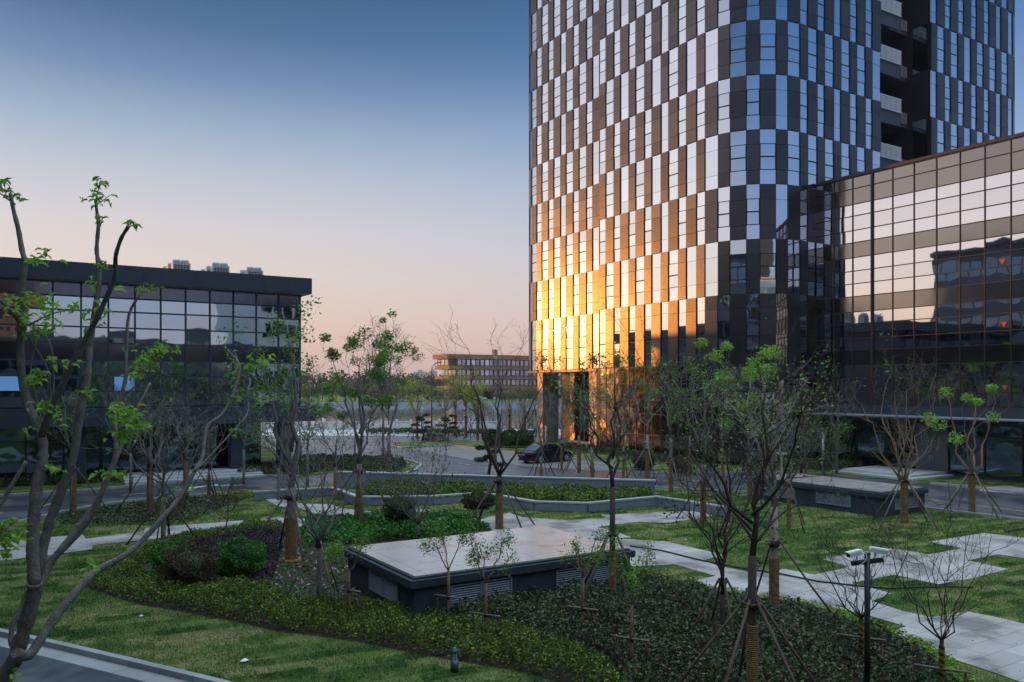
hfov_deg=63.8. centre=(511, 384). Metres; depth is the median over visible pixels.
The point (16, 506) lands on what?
service road
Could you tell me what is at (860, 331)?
window
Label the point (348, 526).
broadleaf groundcover
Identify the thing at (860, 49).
window
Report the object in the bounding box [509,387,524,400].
willow tree
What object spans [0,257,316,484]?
glass hall building
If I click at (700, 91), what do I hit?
window
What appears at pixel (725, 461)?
tree support
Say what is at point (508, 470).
road marking
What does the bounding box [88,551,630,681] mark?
hedge
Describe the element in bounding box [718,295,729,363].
window
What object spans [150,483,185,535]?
bare shrub
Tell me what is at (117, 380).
open window
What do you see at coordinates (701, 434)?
supported tree
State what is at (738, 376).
window
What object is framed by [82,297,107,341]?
window
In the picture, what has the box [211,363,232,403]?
window
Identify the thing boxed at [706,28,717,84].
window
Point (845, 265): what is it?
window
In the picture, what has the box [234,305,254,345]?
window
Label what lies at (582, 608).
stake frame
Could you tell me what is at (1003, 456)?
ground window
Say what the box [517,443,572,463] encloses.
parked car
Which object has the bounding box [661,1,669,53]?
window
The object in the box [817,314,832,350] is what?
window
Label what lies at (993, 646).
granite path
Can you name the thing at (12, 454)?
ground window
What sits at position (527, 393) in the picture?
lakeside tree
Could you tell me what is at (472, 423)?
tree support
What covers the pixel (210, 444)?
sapling
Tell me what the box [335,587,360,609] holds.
stake frame
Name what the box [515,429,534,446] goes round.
round shrub
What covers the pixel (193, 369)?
window
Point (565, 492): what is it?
planter hedge
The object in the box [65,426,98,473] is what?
ground window
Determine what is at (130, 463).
bare tree
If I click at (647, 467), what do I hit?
supported tree
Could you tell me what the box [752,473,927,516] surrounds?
vent house
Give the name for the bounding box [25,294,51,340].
window
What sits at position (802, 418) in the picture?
window
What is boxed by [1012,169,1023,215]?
window
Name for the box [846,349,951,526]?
bare tree
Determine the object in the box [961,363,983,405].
window
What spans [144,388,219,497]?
supported tree
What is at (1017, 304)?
window
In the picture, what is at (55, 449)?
ground window
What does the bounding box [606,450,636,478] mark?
tree support
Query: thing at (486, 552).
tufted small tree
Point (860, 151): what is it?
window
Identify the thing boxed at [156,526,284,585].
purple shrubs
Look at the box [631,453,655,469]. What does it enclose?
clipped shrub
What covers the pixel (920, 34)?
return window
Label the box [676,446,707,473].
tree support
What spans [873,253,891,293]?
window
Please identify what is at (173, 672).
kerb
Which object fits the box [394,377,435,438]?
roadside tree
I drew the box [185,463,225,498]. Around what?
tree support
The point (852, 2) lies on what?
window
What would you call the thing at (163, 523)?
bare tree
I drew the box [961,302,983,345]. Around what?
window
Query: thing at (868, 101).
window
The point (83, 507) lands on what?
kerb
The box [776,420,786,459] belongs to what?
window
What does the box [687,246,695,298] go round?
window
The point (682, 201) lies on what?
window
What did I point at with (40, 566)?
foreground tree
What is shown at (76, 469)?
tree support
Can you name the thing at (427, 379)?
forest
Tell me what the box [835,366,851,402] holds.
window
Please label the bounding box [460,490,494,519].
clipped shrub
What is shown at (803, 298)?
window
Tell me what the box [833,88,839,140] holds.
window
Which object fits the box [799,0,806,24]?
window
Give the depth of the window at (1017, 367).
51.91 m
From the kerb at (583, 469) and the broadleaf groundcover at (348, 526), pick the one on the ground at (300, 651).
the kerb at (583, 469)
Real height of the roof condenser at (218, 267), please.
1.871 m
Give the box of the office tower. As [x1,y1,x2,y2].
[528,0,1014,464]
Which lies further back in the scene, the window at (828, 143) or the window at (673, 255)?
the window at (673, 255)
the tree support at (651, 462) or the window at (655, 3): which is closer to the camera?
the tree support at (651, 462)
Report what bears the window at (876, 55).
in the office tower
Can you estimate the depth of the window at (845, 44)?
66.75 m
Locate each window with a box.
[0,293,17,339]
[0,360,22,406]
[0,376,18,390]
[0,428,24,477]
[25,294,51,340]
[25,360,51,405]
[27,427,62,476]
[54,296,79,341]
[54,361,79,405]
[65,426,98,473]
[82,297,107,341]
[82,361,107,405]
[101,426,133,471]
[109,298,133,342]
[109,361,133,404]
[114,377,134,389]
[136,300,159,343]
[136,362,159,404]
[136,425,154,471]
[162,301,184,343]
[162,362,184,404]
[169,424,198,469]
[187,302,208,344]
[187,362,208,403]
[201,423,227,467]
[211,304,232,345]
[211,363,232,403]
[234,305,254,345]
[234,363,254,403]
[244,422,259,465]
[257,306,277,346]
[257,363,277,402]
[279,307,298,346]
[279,364,298,402]
[652,0,660,8]
[652,55,660,106]
[652,154,659,204]
[652,253,660,302]
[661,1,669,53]
[661,102,667,152]
[661,202,667,252]
[661,302,667,365]
[669,47,678,99]
[669,148,678,200]
[669,250,677,300]
[679,0,685,44]
[679,94,685,146]
[679,197,685,248]
[679,299,686,365]
[687,38,695,91]
[687,142,696,195]
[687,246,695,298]
[697,0,705,35]
[697,86,705,140]
[697,191,704,244]
[697,297,704,364]
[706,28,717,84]
[706,135,717,190]
[706,242,718,296]
[706,365,717,417]
[718,0,729,26]
[718,78,729,133]
[718,187,729,241]
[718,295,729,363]
[718,418,729,461]
[730,21,745,77]
[730,130,745,185]
[730,239,745,294]
[730,364,745,418]
[746,0,759,20]
[746,74,759,129]
[746,184,759,238]
[746,294,759,363]
[746,419,759,460]
[759,239,775,293]
[760,20,775,73]
[760,129,775,183]
[760,364,775,418]
[775,294,786,363]
[776,0,786,19]
[776,75,786,129]
[776,184,786,238]
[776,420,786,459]
[787,21,798,76]
[787,130,798,185]
[787,239,798,294]
[788,364,798,418]
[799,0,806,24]
[799,187,806,240]
[799,295,806,363]
[800,78,806,132]
[800,418,806,457]
[806,365,816,417]
[808,27,816,81]
[808,134,816,188]
[808,242,816,295]
[817,0,823,30]
[817,84,823,137]
[817,209,832,247]
[817,261,832,299]
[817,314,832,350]
[817,366,832,402]
[818,419,823,456]
[825,33,832,86]
[825,139,832,180]
[830,419,854,460]
[833,0,839,36]
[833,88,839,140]
[835,205,851,244]
[835,258,851,297]
[835,313,851,350]
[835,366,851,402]
[841,143,848,175]
[842,39,848,91]
[850,0,855,42]
[850,93,855,144]
[853,202,869,241]
[853,256,869,295]
[853,311,869,349]
[853,365,869,403]
[857,44,864,96]
[857,146,864,172]
[857,421,883,465]
[865,0,871,47]
[866,98,871,148]
[873,50,879,100]
[873,150,879,168]
[873,197,891,238]
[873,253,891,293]
[873,309,891,348]
[873,365,891,403]
[886,422,915,468]
[893,192,912,235]
[893,249,912,291]
[893,308,912,347]
[893,365,912,403]
[913,24,927,74]
[913,118,927,158]
[915,188,935,231]
[915,246,935,289]
[915,306,935,346]
[915,364,935,404]
[916,423,947,472]
[937,183,958,227]
[937,243,958,287]
[937,304,958,346]
[937,363,958,404]
[950,424,983,475]
[961,178,983,223]
[961,239,983,284]
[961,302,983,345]
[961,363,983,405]
[985,426,1021,478]
[986,172,1009,219]
[986,235,1009,281]
[986,299,1009,344]
[986,362,1009,406]
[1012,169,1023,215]
[1012,233,1023,279]
[1012,298,1023,343]
[1012,362,1023,406]
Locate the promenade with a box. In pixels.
[261,429,561,435]
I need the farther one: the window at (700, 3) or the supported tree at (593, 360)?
the window at (700, 3)
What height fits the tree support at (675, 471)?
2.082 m
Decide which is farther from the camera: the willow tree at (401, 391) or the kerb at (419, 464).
the willow tree at (401, 391)
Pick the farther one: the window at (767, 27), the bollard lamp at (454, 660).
the window at (767, 27)
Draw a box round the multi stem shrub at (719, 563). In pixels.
[612,356,808,636]
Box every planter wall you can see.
[252,487,727,515]
[337,471,655,496]
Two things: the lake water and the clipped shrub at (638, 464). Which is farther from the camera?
the lake water
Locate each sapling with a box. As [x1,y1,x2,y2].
[170,410,233,499]
[298,396,358,499]
[542,378,576,470]
[590,374,641,478]
[652,344,716,474]
[686,360,745,478]
[753,376,821,528]
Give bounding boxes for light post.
[300,434,301,458]
[354,432,355,452]
[822,436,823,473]
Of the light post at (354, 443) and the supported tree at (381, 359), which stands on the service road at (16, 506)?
the light post at (354, 443)
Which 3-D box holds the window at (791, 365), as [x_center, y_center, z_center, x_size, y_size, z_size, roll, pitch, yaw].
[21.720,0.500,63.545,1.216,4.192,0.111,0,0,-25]
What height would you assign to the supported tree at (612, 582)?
8.323 m
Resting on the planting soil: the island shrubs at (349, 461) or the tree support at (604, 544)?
the tree support at (604, 544)
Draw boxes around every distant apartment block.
[413,370,426,380]
[429,369,436,376]
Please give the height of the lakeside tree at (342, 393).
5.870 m
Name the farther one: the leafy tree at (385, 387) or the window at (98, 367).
the leafy tree at (385, 387)
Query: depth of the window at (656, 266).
70.22 m
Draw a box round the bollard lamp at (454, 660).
[449,647,459,672]
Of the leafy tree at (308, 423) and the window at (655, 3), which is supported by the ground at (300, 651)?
the leafy tree at (308, 423)
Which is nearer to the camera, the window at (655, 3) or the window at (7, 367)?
the window at (7, 367)
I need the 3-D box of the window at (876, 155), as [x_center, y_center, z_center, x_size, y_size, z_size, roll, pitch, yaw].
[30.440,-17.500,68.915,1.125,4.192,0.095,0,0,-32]
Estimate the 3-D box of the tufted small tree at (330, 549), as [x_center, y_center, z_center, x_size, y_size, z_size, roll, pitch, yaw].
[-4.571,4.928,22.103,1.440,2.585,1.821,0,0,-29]
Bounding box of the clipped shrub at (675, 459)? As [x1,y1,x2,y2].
[667,456,691,471]
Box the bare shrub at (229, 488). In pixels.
[189,469,251,526]
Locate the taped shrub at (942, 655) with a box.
[815,458,1022,681]
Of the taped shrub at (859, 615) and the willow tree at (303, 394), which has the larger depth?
the willow tree at (303, 394)
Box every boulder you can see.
[421,433,445,440]
[430,436,449,440]
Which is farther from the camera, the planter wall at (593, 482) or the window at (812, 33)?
the window at (812, 33)
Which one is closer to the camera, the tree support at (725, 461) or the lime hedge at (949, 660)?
the lime hedge at (949, 660)
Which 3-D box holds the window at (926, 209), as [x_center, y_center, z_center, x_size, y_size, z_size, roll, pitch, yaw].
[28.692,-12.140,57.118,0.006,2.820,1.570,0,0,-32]
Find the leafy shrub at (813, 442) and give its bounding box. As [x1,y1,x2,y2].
[770,406,836,473]
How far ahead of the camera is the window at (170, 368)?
54.88 m
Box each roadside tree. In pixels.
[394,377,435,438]
[431,383,458,435]
[435,373,467,435]
[441,364,483,436]
[460,383,493,438]
[492,376,524,428]
[508,380,534,429]
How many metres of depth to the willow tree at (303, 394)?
315.48 m
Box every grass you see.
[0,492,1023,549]
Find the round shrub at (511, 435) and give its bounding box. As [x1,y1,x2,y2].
[500,429,521,446]
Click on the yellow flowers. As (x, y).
(236, 491)
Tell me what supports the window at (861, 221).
in the glass wing building at (925, 255)
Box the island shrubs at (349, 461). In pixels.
[282,453,406,471]
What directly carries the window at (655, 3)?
in the office tower
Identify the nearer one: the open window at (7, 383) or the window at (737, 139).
the open window at (7, 383)
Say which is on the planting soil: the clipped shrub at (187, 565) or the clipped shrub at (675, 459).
the clipped shrub at (187, 565)
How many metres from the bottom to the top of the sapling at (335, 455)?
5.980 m
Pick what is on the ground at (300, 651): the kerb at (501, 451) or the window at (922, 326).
the kerb at (501, 451)
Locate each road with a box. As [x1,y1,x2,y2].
[0,440,1023,523]
[0,647,142,681]
[261,436,569,442]
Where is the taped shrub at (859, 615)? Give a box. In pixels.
[780,471,942,654]
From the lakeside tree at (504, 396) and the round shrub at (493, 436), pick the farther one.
the lakeside tree at (504, 396)
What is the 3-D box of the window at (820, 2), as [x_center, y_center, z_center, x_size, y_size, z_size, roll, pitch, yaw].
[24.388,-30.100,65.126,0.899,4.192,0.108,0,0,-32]
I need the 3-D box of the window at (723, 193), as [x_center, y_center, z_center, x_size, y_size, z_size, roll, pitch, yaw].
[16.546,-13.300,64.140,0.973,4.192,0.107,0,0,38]
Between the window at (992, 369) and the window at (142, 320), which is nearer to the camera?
the window at (992, 369)
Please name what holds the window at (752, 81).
in the office tower
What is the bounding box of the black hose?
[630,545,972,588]
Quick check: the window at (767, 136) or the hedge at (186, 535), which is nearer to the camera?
the hedge at (186, 535)
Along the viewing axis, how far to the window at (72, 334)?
51.58 m
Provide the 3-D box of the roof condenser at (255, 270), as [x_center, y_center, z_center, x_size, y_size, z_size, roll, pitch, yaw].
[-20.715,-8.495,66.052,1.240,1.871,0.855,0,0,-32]
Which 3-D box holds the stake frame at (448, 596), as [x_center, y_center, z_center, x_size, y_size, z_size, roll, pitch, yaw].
[-1.656,5.835,21.420,0.835,0.770,0.112,0,0,28]
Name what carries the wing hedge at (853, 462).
on the ground at (300, 651)
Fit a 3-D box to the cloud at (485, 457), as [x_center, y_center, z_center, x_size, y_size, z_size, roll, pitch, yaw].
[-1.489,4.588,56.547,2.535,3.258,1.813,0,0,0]
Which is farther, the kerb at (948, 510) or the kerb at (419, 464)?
the kerb at (419, 464)
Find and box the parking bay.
[407,446,615,469]
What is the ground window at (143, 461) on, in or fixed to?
in the glass hall building at (189, 312)
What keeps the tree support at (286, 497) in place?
on the planting soil
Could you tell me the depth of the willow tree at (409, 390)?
309.01 m
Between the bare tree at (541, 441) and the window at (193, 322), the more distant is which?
the window at (193, 322)
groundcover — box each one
[56,494,243,524]
[299,509,491,546]
[438,568,962,681]
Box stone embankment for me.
[302,402,561,405]
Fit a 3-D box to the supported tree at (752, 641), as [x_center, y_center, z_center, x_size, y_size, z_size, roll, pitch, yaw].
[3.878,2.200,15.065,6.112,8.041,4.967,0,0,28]
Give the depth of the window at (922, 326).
57.10 m
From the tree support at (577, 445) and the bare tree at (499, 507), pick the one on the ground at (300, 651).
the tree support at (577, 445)
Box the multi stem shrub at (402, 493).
[350,400,478,538]
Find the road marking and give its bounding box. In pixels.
[44,463,1018,510]
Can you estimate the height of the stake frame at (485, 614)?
0.770 m
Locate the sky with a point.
(374, 152)
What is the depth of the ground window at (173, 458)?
56.90 m
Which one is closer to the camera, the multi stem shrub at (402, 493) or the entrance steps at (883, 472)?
the multi stem shrub at (402, 493)
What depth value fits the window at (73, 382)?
51.60 m
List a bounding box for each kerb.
[0,474,301,496]
[0,628,231,681]
[1,490,253,524]
[304,454,422,472]
[392,445,616,462]
[436,453,779,472]
[655,486,1023,519]
[930,482,1023,493]
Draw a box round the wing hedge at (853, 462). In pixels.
[739,456,862,469]
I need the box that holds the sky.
[0,0,1023,384]
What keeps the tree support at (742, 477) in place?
on the ground at (300, 651)
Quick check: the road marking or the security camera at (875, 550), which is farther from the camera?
the road marking
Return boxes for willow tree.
[301,383,314,400]
[324,381,344,400]
[389,381,413,401]
[401,378,419,399]
[420,385,434,400]
[426,386,448,401]
[502,390,518,401]
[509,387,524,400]
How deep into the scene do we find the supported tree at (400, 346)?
50.27 m
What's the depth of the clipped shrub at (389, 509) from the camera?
35.44 m
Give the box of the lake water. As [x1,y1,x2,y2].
[262,406,561,428]
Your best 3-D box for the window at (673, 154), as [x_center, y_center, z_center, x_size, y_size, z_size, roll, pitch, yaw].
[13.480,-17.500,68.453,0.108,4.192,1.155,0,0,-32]
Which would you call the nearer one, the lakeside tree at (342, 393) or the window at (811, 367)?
the window at (811, 367)
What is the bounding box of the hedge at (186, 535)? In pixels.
[130,515,282,564]
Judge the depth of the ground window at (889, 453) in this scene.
59.68 m
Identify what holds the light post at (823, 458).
on the ground at (300, 651)
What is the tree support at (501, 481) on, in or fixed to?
on the planting soil
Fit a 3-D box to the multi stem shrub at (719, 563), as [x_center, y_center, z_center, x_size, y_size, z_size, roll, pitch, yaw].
[5.379,2.724,20.262,3.977,6.991,5.938,0,0,30]
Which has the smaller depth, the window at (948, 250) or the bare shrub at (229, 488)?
the bare shrub at (229, 488)
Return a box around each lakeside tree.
[309,387,319,400]
[317,383,332,400]
[335,386,351,401]
[352,380,372,397]
[410,384,428,400]
[494,393,507,398]
[521,389,531,397]
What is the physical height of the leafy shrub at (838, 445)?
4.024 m
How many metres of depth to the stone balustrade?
114.15 m
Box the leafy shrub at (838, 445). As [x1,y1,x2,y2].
[809,417,860,473]
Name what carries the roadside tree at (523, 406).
on the ground at (300, 651)
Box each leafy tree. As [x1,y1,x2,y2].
[255,354,343,487]
[353,317,411,455]
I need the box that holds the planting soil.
[86,524,951,681]
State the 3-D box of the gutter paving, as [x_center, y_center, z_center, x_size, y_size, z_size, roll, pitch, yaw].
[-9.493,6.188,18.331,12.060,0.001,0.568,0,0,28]
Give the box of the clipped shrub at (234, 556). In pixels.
[214,534,267,577]
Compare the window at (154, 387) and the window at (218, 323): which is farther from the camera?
the window at (218, 323)
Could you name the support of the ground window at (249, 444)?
in the glass hall building at (189, 312)
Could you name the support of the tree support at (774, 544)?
on the planting soil
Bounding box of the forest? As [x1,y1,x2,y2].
[301,368,444,390]
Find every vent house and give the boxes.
[343,526,635,616]
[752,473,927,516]
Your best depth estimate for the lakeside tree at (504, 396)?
293.10 m
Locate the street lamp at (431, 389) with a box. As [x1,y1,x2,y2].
[431,361,441,425]
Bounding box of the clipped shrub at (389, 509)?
[380,494,416,520]
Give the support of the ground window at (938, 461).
in the glass wing building at (925, 255)
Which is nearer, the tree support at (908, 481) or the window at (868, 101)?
the tree support at (908, 481)
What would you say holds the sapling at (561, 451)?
on the service road at (16, 506)
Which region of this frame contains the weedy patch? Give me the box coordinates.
[275,539,367,599]
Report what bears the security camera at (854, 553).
attached to the camera mast
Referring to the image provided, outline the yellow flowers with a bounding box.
[211,488,252,495]
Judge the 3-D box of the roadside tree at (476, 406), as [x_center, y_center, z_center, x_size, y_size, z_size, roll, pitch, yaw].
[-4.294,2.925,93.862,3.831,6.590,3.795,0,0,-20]
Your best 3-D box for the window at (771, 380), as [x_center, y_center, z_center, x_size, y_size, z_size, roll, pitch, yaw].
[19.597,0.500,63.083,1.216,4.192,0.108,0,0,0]
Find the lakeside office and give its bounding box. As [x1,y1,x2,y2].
[433,349,561,398]
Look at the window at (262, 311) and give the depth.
58.15 m
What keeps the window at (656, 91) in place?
in the office tower
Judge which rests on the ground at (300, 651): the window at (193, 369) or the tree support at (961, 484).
the tree support at (961, 484)
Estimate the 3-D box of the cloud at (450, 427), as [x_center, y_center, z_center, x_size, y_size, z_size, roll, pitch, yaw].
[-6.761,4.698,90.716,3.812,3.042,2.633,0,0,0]
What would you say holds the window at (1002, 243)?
in the glass wing building at (925, 255)
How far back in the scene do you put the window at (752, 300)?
63.16 m
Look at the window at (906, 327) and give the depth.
58.50 m
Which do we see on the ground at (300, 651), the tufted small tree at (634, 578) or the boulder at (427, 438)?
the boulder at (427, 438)
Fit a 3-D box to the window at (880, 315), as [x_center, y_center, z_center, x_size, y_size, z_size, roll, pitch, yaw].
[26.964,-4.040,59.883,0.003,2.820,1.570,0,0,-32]
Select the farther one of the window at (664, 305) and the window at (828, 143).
the window at (664, 305)
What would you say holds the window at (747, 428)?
in the office tower
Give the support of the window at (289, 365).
in the glass hall building at (189, 312)
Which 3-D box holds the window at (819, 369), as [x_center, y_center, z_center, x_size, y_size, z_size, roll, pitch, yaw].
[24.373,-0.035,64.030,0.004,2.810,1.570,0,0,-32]
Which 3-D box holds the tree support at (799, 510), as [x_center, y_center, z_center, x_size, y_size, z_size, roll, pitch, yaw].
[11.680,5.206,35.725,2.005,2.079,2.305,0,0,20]
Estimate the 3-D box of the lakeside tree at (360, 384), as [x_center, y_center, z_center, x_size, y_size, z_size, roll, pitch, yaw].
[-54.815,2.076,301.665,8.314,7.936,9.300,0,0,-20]
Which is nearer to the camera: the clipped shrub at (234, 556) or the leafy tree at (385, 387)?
the clipped shrub at (234, 556)
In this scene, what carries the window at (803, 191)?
in the office tower
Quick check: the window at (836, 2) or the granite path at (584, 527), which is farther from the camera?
the window at (836, 2)
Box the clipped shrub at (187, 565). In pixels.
[156,540,217,585]
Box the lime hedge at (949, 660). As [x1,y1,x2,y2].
[634,564,976,681]
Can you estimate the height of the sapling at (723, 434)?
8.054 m
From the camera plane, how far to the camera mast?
15.66 m
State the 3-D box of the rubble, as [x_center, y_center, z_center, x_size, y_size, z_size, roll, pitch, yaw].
[-6.700,6.070,28.078,2.723,0.220,10.886,0,0,-15]
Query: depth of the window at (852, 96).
67.25 m
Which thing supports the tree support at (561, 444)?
on the ground at (300, 651)
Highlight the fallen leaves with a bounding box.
[13,495,1020,681]
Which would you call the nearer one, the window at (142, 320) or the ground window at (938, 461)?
the window at (142, 320)
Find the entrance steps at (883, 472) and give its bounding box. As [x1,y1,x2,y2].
[830,465,953,480]
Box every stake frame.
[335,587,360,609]
[434,594,461,623]
[470,611,500,635]
[567,605,598,632]
[613,634,649,666]
[837,633,885,663]
[914,663,970,681]
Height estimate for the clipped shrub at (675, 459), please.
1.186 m
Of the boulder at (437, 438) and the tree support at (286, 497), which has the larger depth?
the boulder at (437, 438)
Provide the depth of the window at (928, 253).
57.10 m
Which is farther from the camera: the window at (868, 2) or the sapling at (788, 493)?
the window at (868, 2)
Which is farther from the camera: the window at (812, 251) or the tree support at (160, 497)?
the window at (812, 251)
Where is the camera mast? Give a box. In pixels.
[851,552,883,681]
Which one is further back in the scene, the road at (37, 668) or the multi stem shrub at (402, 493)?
the multi stem shrub at (402, 493)
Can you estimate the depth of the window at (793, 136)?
63.50 m
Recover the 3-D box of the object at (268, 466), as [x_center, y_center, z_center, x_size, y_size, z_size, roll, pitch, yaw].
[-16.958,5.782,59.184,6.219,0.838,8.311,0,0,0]
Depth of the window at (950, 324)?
55.73 m
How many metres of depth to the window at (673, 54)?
68.45 m
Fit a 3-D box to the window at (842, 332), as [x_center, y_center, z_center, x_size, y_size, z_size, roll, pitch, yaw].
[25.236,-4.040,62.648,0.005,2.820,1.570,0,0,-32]
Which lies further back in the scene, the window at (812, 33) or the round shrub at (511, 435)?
the round shrub at (511, 435)
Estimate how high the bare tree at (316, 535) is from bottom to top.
6.521 m
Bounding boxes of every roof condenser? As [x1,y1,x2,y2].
[171,259,190,269]
[210,262,228,272]
[245,267,262,274]
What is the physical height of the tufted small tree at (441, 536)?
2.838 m
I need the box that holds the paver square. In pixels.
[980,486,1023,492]
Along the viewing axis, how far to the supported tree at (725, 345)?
44.21 m
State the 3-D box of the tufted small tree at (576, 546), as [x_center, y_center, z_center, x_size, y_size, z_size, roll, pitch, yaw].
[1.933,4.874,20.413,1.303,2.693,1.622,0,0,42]
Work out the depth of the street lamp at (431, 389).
106.45 m
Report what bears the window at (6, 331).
in the glass hall building at (189, 312)
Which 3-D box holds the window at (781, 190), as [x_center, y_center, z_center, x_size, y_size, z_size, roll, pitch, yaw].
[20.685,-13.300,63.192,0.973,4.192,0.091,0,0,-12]
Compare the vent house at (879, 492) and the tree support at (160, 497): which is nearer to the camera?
the tree support at (160, 497)
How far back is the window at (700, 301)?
65.74 m
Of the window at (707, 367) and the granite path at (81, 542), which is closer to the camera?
the granite path at (81, 542)
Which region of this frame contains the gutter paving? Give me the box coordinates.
[0,637,189,681]
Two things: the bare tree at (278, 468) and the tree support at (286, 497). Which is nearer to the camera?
the tree support at (286, 497)
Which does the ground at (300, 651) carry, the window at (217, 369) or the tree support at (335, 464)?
the tree support at (335, 464)
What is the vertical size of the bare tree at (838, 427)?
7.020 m
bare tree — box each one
[83,376,217,539]
[93,369,164,490]
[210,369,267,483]
[222,381,329,499]
[236,374,403,604]
[423,313,567,528]
[517,372,557,475]
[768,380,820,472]
[813,373,855,473]
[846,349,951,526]
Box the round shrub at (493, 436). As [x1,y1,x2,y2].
[481,429,503,446]
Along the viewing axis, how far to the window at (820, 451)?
65.09 m
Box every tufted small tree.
[319,522,374,615]
[416,517,478,613]
[462,526,518,637]
[557,524,610,627]
[604,532,657,665]
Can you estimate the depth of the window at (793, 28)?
63.50 m
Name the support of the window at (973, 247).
in the glass wing building at (925, 255)
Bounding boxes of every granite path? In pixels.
[0,520,245,560]
[260,499,711,538]
[602,533,1023,681]
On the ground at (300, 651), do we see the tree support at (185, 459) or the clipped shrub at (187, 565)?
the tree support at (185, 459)
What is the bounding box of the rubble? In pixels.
[274,541,356,598]
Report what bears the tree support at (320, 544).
on the planting soil
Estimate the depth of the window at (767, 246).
63.04 m
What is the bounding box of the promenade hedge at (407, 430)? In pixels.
[365,425,537,435]
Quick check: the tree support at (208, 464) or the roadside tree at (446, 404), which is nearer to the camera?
the tree support at (208, 464)
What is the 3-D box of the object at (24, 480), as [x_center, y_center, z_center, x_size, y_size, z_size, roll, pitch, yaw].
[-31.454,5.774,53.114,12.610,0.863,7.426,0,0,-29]
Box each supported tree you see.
[31,385,98,511]
[108,385,183,511]
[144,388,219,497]
[215,292,327,563]
[309,321,398,519]
[349,308,425,471]
[531,349,618,472]
[536,311,674,607]
[565,368,622,477]
[589,295,902,681]
[611,344,680,477]
[633,343,701,491]
[654,352,736,522]
[693,327,802,499]
[700,358,832,616]
[919,383,1012,511]
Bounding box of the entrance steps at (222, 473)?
[121,467,264,484]
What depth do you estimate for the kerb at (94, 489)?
49.29 m
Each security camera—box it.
[845,549,862,559]
[869,546,888,557]
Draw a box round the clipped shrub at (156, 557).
[146,536,188,576]
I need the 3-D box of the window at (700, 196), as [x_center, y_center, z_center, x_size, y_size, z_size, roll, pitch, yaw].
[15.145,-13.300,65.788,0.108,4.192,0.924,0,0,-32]
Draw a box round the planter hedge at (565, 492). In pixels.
[363,476,652,501]
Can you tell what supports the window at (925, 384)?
in the glass wing building at (925, 255)
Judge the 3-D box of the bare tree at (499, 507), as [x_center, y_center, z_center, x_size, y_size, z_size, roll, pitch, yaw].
[-0.857,1.293,35.687,5.277,9.854,5.424,0,0,44]
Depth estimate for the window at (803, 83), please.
64.02 m
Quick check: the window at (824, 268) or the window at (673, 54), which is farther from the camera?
the window at (673, 54)
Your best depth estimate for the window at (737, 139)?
63.53 m
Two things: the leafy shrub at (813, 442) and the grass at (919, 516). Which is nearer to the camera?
the grass at (919, 516)
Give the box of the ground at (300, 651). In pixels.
[0,385,1023,681]
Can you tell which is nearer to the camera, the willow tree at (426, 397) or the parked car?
the parked car
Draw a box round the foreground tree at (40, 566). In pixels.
[0,176,278,681]
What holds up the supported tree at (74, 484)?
on the ground at (300, 651)
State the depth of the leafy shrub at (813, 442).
55.26 m
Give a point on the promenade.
(352, 434)
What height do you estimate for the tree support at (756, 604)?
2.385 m
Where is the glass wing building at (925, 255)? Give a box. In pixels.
[807,132,1023,481]
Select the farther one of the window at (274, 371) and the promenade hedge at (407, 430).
the promenade hedge at (407, 430)
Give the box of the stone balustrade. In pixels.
[261,419,496,429]
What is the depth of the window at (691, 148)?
66.68 m
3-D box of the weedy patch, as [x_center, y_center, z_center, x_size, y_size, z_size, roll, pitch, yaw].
[-6.852,6.104,28.583,2.662,0.225,11.306,0,0,-15]
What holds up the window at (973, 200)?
in the glass wing building at (925, 255)
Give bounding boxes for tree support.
[41,467,109,515]
[116,467,185,516]
[126,496,196,544]
[156,457,214,496]
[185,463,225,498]
[254,493,341,571]
[284,540,337,605]
[311,462,348,499]
[324,469,386,524]
[374,454,400,471]
[452,416,474,437]
[462,478,534,532]
[463,417,481,438]
[528,451,554,476]
[548,443,576,471]
[562,444,594,473]
[579,529,648,613]
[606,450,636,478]
[626,447,668,477]
[655,457,683,494]
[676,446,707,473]
[676,481,730,527]
[678,597,815,681]
[691,577,746,642]
[705,448,734,477]
[731,462,764,500]
[740,539,833,613]
[759,481,804,533]
[873,478,938,530]
[941,472,1001,518]
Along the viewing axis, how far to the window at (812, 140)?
64.58 m
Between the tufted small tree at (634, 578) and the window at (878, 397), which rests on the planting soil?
the tufted small tree at (634, 578)
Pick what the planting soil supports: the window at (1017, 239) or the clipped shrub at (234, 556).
the clipped shrub at (234, 556)
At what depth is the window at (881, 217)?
59.89 m
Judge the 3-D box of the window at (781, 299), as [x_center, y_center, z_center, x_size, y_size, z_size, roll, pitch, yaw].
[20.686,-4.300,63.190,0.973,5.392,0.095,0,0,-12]
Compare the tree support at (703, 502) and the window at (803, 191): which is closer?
the tree support at (703, 502)

